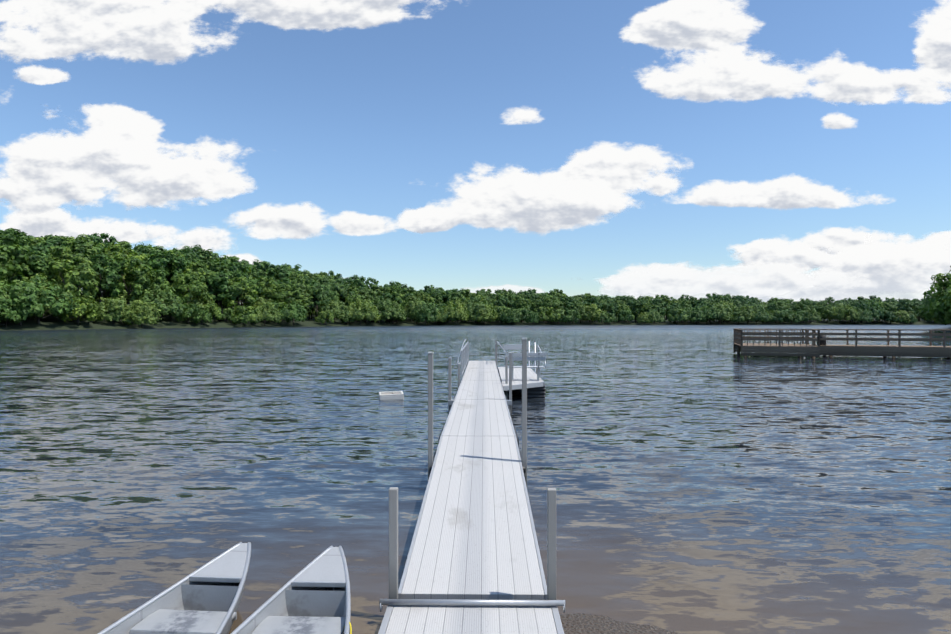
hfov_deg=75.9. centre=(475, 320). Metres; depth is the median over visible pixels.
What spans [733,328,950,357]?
fishing pier
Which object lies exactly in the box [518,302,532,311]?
tree
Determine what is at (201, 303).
tree
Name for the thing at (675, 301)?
tree
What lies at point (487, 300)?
tree
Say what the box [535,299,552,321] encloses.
tree
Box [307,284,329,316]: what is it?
tree
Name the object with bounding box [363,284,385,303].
tree
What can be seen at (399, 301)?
tree
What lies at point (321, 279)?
tree
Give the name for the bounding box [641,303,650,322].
tree
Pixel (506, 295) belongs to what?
tree
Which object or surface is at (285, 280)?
tree
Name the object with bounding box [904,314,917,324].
tree
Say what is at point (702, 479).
water
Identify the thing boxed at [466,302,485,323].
tree
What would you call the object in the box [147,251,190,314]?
tree
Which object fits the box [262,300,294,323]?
tree
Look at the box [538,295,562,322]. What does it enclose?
tree
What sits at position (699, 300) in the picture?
tree
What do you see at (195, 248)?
tree
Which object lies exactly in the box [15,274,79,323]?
tree
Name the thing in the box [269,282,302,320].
tree
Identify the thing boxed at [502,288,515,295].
tree
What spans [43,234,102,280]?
tree
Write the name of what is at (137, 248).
tree
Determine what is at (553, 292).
tree
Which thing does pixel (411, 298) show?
tree
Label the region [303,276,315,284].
tree
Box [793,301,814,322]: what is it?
tree
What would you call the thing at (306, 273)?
tree
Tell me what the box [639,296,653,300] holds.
tree
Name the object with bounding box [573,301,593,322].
tree
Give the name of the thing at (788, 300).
tree
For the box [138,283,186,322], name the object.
tree
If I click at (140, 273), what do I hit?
tree
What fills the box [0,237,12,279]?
tree
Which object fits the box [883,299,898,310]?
tree
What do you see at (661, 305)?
tree
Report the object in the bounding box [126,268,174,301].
tree
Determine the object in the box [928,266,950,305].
tree
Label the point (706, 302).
tree
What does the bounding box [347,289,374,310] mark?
tree
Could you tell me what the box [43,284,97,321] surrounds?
tree
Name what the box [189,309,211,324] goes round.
tree
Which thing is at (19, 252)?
tree
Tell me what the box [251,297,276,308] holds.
tree
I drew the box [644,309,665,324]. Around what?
tree
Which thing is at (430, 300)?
tree
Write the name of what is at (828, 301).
tree
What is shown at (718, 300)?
tree
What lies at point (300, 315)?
tree
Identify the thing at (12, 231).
tree
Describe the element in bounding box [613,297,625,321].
tree
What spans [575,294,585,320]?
tree
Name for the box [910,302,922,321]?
tree
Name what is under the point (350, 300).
tree
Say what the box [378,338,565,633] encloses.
dock
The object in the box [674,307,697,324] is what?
tree
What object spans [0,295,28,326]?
bush
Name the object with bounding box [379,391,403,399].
swim float
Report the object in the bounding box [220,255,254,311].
tree
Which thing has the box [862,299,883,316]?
tree
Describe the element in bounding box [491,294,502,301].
tree
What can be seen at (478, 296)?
tree
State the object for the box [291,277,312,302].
tree
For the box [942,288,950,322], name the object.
tree
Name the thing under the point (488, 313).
tree
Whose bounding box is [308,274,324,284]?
tree
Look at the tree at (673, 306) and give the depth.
323.73 m
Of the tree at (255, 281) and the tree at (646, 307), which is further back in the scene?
the tree at (646, 307)
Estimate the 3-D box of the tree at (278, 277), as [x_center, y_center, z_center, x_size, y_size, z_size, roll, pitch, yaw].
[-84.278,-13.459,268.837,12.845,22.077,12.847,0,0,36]
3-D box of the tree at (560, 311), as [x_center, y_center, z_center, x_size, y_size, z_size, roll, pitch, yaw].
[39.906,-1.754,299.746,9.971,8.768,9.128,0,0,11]
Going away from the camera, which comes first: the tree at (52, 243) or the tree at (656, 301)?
the tree at (52, 243)
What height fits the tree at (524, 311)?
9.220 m
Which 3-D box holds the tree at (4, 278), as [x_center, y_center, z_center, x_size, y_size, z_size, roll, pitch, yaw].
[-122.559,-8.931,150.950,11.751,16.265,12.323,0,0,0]
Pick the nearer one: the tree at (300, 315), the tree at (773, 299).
the tree at (300, 315)
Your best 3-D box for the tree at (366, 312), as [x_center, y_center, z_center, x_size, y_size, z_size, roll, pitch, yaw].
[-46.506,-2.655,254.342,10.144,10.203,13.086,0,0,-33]
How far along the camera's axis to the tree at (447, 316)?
273.62 m
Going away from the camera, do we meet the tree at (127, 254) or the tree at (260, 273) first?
the tree at (127, 254)
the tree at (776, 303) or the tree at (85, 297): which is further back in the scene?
the tree at (776, 303)
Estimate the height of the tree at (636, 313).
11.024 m
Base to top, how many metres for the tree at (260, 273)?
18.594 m
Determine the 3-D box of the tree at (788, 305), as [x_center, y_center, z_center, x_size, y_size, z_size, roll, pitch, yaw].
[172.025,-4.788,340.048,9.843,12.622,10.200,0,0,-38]
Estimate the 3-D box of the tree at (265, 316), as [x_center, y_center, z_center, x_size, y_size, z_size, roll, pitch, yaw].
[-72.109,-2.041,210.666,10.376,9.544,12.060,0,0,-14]
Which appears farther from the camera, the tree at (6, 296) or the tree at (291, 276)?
the tree at (291, 276)
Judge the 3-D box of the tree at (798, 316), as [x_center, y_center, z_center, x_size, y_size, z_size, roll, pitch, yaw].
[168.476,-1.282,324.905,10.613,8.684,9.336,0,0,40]
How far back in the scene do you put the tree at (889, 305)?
337.35 m
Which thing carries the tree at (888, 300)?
on the ground
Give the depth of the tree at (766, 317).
319.26 m
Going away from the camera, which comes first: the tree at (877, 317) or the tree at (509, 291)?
the tree at (877, 317)
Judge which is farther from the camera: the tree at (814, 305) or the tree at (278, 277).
the tree at (814, 305)
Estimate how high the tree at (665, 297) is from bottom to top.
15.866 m
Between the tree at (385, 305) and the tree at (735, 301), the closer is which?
the tree at (385, 305)
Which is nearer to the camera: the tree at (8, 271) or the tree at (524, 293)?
the tree at (8, 271)
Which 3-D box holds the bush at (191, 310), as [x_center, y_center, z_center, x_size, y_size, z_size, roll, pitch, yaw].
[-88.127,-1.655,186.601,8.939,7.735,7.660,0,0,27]
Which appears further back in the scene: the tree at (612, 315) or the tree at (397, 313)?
the tree at (612, 315)
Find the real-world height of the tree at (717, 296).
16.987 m
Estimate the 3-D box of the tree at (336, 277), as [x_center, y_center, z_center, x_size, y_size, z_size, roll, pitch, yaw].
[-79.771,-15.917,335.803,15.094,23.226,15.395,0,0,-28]
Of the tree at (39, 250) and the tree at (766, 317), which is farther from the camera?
the tree at (766, 317)
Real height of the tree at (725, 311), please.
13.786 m
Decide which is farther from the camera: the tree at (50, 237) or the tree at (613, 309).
the tree at (613, 309)
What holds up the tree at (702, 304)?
on the ground
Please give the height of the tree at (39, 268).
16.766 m
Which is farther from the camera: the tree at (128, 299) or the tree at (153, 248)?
the tree at (153, 248)
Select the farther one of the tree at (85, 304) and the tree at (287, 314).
the tree at (287, 314)
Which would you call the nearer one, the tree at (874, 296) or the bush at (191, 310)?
the bush at (191, 310)
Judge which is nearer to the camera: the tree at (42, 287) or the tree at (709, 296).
the tree at (42, 287)
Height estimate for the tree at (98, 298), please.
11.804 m
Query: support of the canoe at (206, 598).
on the water
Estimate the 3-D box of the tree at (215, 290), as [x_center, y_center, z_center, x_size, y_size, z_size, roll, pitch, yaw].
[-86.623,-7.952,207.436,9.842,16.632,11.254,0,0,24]
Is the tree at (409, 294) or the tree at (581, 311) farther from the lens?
the tree at (581, 311)
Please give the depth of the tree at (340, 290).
272.29 m
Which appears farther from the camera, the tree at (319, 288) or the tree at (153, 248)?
the tree at (319, 288)
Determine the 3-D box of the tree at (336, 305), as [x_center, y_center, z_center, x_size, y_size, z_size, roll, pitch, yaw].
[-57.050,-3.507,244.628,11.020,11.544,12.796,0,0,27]
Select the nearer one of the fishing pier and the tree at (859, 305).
the fishing pier
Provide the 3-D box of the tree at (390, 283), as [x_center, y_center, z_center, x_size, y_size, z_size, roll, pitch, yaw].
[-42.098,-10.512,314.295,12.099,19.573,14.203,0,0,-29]
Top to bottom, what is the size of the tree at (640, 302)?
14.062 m
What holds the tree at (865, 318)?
on the ground
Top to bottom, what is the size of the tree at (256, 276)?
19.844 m
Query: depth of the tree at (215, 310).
194.42 m
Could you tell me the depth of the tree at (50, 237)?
225.01 m
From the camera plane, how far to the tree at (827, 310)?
335.29 m
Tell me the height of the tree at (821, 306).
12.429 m
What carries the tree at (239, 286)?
on the ground
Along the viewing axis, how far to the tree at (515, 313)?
287.53 m
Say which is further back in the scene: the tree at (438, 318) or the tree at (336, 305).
the tree at (438, 318)
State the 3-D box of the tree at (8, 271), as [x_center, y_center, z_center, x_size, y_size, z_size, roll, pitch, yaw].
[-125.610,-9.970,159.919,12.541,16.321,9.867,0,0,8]
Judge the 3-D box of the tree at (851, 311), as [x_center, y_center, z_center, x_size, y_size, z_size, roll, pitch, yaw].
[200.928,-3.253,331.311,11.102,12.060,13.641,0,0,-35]
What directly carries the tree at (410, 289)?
on the ground
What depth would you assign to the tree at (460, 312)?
274.91 m
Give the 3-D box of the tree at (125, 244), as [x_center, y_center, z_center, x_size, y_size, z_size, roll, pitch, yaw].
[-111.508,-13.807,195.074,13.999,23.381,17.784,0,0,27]
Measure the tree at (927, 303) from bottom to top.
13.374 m
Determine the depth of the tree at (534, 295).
331.38 m
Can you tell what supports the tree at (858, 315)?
on the ground
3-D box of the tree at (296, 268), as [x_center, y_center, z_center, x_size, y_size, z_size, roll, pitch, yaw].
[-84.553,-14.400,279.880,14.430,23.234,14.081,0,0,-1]
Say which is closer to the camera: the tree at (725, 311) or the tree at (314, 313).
the tree at (314, 313)
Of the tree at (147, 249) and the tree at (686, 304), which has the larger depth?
the tree at (686, 304)
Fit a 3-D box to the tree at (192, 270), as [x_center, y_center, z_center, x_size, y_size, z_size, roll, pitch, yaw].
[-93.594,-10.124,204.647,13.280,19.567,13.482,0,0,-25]
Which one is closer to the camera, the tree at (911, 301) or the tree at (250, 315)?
the tree at (250, 315)
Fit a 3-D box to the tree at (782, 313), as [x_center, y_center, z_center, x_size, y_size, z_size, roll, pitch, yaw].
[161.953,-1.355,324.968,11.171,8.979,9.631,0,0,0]
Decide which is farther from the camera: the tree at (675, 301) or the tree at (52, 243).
the tree at (675, 301)
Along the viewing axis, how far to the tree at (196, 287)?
190.05 m
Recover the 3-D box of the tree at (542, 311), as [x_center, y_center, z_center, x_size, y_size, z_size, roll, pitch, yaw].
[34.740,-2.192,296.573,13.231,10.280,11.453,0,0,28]
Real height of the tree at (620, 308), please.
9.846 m
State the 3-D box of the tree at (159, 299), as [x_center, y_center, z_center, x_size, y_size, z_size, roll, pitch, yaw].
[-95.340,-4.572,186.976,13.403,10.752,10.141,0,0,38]
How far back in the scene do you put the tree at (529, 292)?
336.34 m
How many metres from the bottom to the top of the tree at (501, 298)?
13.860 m
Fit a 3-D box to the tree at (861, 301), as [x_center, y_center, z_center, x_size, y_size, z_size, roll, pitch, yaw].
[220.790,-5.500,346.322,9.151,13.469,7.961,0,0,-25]
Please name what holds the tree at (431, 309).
on the ground
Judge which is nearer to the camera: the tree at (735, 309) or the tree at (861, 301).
the tree at (735, 309)
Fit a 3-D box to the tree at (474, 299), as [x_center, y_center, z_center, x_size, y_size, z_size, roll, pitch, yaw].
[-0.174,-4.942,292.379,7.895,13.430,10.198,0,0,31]
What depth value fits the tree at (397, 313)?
259.62 m
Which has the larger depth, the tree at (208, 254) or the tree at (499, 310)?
the tree at (499, 310)
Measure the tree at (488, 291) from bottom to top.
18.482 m
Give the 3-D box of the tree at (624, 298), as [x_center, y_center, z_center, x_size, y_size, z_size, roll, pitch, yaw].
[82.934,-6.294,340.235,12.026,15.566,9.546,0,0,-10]
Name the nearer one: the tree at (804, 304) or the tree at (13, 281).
the tree at (13, 281)
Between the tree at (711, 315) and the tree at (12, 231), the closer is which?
the tree at (12, 231)
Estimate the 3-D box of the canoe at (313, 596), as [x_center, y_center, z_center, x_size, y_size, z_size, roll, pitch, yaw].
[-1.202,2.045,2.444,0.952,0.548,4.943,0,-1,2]
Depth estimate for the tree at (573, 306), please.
305.20 m
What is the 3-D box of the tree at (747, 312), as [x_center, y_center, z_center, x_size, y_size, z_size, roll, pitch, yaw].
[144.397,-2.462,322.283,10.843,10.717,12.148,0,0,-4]
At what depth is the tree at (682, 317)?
312.85 m
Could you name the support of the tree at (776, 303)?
on the ground
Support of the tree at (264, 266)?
on the ground
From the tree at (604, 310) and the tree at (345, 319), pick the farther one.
the tree at (604, 310)
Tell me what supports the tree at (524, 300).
on the ground
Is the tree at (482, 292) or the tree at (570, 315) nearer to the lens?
the tree at (570, 315)
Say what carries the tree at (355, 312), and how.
on the ground
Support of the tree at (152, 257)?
on the ground
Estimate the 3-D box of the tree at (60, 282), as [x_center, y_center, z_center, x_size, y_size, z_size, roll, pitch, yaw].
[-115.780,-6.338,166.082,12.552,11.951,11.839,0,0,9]
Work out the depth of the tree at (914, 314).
338.45 m
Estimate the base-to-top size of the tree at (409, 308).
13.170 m
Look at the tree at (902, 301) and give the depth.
350.32 m
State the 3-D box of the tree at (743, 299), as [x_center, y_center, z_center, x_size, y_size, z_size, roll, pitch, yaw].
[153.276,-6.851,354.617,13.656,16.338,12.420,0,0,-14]
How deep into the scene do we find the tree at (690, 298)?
348.84 m
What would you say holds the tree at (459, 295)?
on the ground
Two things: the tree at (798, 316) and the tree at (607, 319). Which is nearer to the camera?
the tree at (607, 319)
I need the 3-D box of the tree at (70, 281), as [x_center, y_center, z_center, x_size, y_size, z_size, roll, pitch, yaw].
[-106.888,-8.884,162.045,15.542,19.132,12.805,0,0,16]
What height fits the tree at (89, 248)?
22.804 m
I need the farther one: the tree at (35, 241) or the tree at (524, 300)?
the tree at (524, 300)
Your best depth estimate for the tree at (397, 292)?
274.12 m
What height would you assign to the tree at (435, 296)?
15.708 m
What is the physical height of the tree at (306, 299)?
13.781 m
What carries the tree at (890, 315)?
on the ground
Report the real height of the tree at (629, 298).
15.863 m
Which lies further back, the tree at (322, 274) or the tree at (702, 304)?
the tree at (702, 304)
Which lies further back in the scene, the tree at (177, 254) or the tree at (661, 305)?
the tree at (661, 305)
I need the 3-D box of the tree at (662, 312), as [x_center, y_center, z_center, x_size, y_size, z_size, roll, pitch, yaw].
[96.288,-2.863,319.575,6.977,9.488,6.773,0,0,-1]
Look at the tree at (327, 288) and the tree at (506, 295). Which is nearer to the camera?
the tree at (327, 288)
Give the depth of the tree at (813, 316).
325.95 m
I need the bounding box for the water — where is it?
[0,325,950,633]
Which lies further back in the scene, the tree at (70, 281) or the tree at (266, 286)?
the tree at (266, 286)
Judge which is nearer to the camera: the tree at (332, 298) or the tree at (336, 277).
the tree at (332, 298)
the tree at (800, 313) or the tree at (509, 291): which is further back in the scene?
the tree at (509, 291)
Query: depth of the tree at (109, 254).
179.64 m
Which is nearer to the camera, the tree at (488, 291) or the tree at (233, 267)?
the tree at (233, 267)
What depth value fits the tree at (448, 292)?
296.74 m
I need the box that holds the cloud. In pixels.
[0,0,950,301]
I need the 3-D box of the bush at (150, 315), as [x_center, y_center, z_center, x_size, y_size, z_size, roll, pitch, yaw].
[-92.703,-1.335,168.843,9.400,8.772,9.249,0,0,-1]
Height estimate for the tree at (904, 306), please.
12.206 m
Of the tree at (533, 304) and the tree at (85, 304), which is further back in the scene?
the tree at (533, 304)
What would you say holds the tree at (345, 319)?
on the ground
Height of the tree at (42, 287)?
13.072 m
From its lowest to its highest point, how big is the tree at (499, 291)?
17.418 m
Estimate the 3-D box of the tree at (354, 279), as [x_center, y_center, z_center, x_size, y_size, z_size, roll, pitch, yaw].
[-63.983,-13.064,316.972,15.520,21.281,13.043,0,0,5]
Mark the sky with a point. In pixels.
(382, 120)
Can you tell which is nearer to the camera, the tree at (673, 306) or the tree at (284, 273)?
the tree at (284, 273)
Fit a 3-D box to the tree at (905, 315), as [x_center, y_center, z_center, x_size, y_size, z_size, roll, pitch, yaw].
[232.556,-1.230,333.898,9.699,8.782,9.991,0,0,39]
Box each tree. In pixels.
[0,232,29,281]
[0,233,34,277]
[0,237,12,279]
[0,264,11,281]
[0,279,46,316]
[0,283,9,313]
[0,283,44,325]
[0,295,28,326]
[1,257,17,283]
[3,228,39,244]
[13,252,48,281]
[14,245,50,282]
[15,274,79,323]
[18,273,61,307]
[24,236,46,246]
[28,276,76,301]
[36,238,64,249]
[40,251,98,297]
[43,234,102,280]
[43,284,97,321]
[45,234,57,239]
[47,238,105,290]
[58,296,97,324]
[73,290,96,307]
[75,253,125,301]
[82,251,134,312]
[85,233,116,247]
[93,281,132,306]
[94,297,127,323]
[101,244,153,290]
[103,254,151,305]
[106,289,143,313]
[110,240,154,278]
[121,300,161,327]
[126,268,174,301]
[130,244,140,252]
[132,251,174,285]
[133,241,155,251]
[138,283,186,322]
[139,245,175,279]
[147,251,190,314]
[154,249,191,282]
[156,288,181,319]
[167,273,209,320]
[173,245,199,263]
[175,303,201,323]
[180,262,214,298]
[181,286,216,315]
[184,244,205,263]
[187,257,233,297]
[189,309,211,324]
[192,249,221,270]
[192,302,221,321]
[198,271,237,319]
[207,276,233,313]
[215,307,235,321]
[217,276,258,307]
[218,259,249,315]
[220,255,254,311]
[230,271,262,316]
[231,305,259,326]
[236,266,259,302]
[239,259,261,270]
[249,259,276,279]
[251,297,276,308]
[252,301,282,325]
[253,299,267,308]
[255,277,280,302]
[258,271,273,278]
[258,276,277,299]
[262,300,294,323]
[264,263,294,279]
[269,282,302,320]
[274,266,298,279]
[275,277,292,289]
[278,301,306,325]
[279,264,305,279]
[279,290,305,320]
[282,273,304,282]
[287,287,311,309]
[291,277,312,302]
[296,300,311,315]
[302,270,309,275]
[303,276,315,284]
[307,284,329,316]
[307,308,319,316]
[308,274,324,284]
[313,286,338,308]
[313,288,335,318]
[314,272,334,282]
[314,276,330,283]
[315,310,333,324]
[317,297,347,322]
[324,270,340,283]
[325,282,345,301]
[328,284,350,305]
[336,310,355,322]
[341,275,359,286]
[341,285,368,306]
[345,294,363,321]
[346,297,380,324]
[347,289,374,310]
[354,276,378,295]
[356,305,377,323]
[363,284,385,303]
[368,296,395,322]
[375,286,407,321]
[375,292,403,322]
[380,300,404,323]
[383,281,400,287]
[389,309,405,323]
[397,284,415,294]
[403,292,421,320]
[403,297,432,323]
[406,296,416,321]
[411,301,439,325]
[414,291,435,304]
[417,285,435,296]
[421,291,443,307]
[426,308,445,324]
[438,303,457,324]
[441,289,460,320]
[441,298,468,324]
[446,292,464,321]
[459,288,475,298]
[466,296,483,322]
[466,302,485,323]
[467,293,485,303]
[468,290,485,295]
[472,305,497,324]
[480,296,492,306]
[481,289,494,296]
[489,289,503,305]
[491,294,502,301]
[492,295,509,307]
[492,306,509,323]
[496,298,515,310]
[498,293,516,310]
[500,308,521,324]
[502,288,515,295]
[514,294,530,321]
[514,307,533,322]
[518,290,531,315]
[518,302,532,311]
[523,288,538,296]
[525,312,540,323]
[529,293,543,302]
[530,298,542,312]
[534,293,549,300]
[534,306,560,323]
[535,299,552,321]
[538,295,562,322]
[547,308,565,324]
[549,289,565,303]
[556,296,577,322]
[561,308,581,322]
[565,301,579,323]
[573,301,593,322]
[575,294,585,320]
[580,304,602,323]
[582,296,603,321]
[596,301,606,322]
[597,312,613,324]
[601,299,618,314]
[605,313,617,322]
[609,300,625,321]
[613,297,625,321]
[617,305,631,322]
[617,309,634,322]
[619,295,632,305]
[622,295,638,321]
[629,304,641,322]
[630,298,645,322]
[636,312,651,323]
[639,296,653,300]
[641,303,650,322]
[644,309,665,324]
[649,298,668,311]
[650,304,660,313]
[654,306,665,322]
[657,295,669,321]
[658,302,667,314]
[665,303,679,322]
[667,299,681,321]
[667,308,687,324]
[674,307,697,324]
[677,299,691,321]
[678,294,694,321]
[688,307,707,324]
[693,298,710,307]
[695,299,711,305]
[695,302,706,322]
[700,304,720,324]
[705,292,715,320]
[706,300,732,324]
[713,294,731,321]
[715,296,730,321]
[718,300,733,321]
[731,295,748,305]
[731,307,741,322]
[731,311,745,322]
[732,299,741,307]
[737,306,758,324]
[746,304,769,324]
[765,303,783,313]
[767,297,777,303]
[768,310,778,322]
[771,300,787,322]
[771,309,792,323]
[780,298,795,303]
[780,301,792,310]
[782,310,801,323]
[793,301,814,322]
[793,310,808,323]
[801,308,821,323]
[805,301,817,322]
[815,301,831,321]
[820,307,834,322]
[823,297,841,320]
[825,305,850,322]
[831,303,858,324]
[844,307,868,323]
[845,303,859,321]
[852,309,872,324]
[855,303,866,322]
[859,299,870,310]
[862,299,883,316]
[869,295,881,320]
[870,311,879,320]
[879,311,900,324]
[880,302,897,322]
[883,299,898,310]
[884,297,897,304]
[890,310,909,323]
[894,298,913,311]
[900,302,919,315]
[901,311,916,319]
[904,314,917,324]
[906,300,919,313]
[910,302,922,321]
[915,284,946,319]
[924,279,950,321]
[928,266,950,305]
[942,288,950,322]
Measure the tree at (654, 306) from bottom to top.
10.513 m
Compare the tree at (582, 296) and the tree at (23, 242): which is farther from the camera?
the tree at (582, 296)
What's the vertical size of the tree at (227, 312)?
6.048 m
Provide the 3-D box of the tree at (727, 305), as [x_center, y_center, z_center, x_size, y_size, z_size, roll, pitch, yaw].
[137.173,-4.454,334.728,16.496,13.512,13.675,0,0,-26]
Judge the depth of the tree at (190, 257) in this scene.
223.56 m
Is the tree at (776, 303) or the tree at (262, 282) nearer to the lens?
the tree at (262, 282)
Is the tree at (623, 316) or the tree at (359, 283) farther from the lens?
the tree at (623, 316)
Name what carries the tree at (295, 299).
on the ground
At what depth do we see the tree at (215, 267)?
206.27 m
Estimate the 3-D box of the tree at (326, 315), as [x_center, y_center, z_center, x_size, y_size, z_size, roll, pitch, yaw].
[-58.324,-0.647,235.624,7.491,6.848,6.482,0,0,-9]
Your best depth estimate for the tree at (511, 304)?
304.67 m
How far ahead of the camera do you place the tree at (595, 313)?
303.79 m
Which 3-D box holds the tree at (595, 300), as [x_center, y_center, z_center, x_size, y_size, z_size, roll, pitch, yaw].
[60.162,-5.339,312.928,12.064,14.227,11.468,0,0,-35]
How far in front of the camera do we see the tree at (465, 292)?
310.14 m
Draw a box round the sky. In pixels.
[0,0,950,316]
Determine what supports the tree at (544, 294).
on the ground
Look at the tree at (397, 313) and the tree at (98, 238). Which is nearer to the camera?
the tree at (98, 238)
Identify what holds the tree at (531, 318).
on the ground
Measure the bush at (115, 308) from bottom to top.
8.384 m
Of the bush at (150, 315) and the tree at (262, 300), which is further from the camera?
the tree at (262, 300)
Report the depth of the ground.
184.41 m
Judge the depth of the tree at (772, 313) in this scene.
328.30 m
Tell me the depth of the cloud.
3069.58 m
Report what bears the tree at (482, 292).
on the ground
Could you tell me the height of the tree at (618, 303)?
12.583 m
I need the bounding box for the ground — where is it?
[0,304,950,633]
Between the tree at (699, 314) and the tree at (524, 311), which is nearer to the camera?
the tree at (524, 311)
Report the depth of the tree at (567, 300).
305.27 m
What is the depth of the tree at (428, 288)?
312.65 m
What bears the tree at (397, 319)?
on the ground
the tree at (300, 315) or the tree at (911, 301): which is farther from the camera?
the tree at (911, 301)
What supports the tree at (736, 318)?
on the ground
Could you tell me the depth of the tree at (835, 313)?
334.37 m
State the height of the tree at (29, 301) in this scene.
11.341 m
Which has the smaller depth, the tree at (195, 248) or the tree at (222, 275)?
the tree at (222, 275)
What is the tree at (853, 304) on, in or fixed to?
on the ground
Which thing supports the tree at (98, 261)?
on the ground
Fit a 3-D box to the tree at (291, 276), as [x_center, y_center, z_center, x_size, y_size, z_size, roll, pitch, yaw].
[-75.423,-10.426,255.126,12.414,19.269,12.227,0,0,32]
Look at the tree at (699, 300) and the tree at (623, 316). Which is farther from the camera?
the tree at (699, 300)
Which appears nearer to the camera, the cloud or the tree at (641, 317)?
the tree at (641, 317)
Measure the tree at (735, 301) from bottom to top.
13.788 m
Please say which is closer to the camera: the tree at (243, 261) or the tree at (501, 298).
the tree at (243, 261)
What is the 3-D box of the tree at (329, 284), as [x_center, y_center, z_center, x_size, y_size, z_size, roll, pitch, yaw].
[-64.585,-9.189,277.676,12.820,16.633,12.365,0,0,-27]
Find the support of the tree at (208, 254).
on the ground
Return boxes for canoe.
[98,542,250,633]
[231,546,351,633]
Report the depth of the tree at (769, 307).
334.24 m
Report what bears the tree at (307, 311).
on the ground
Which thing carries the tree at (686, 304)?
on the ground
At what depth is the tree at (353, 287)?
272.71 m

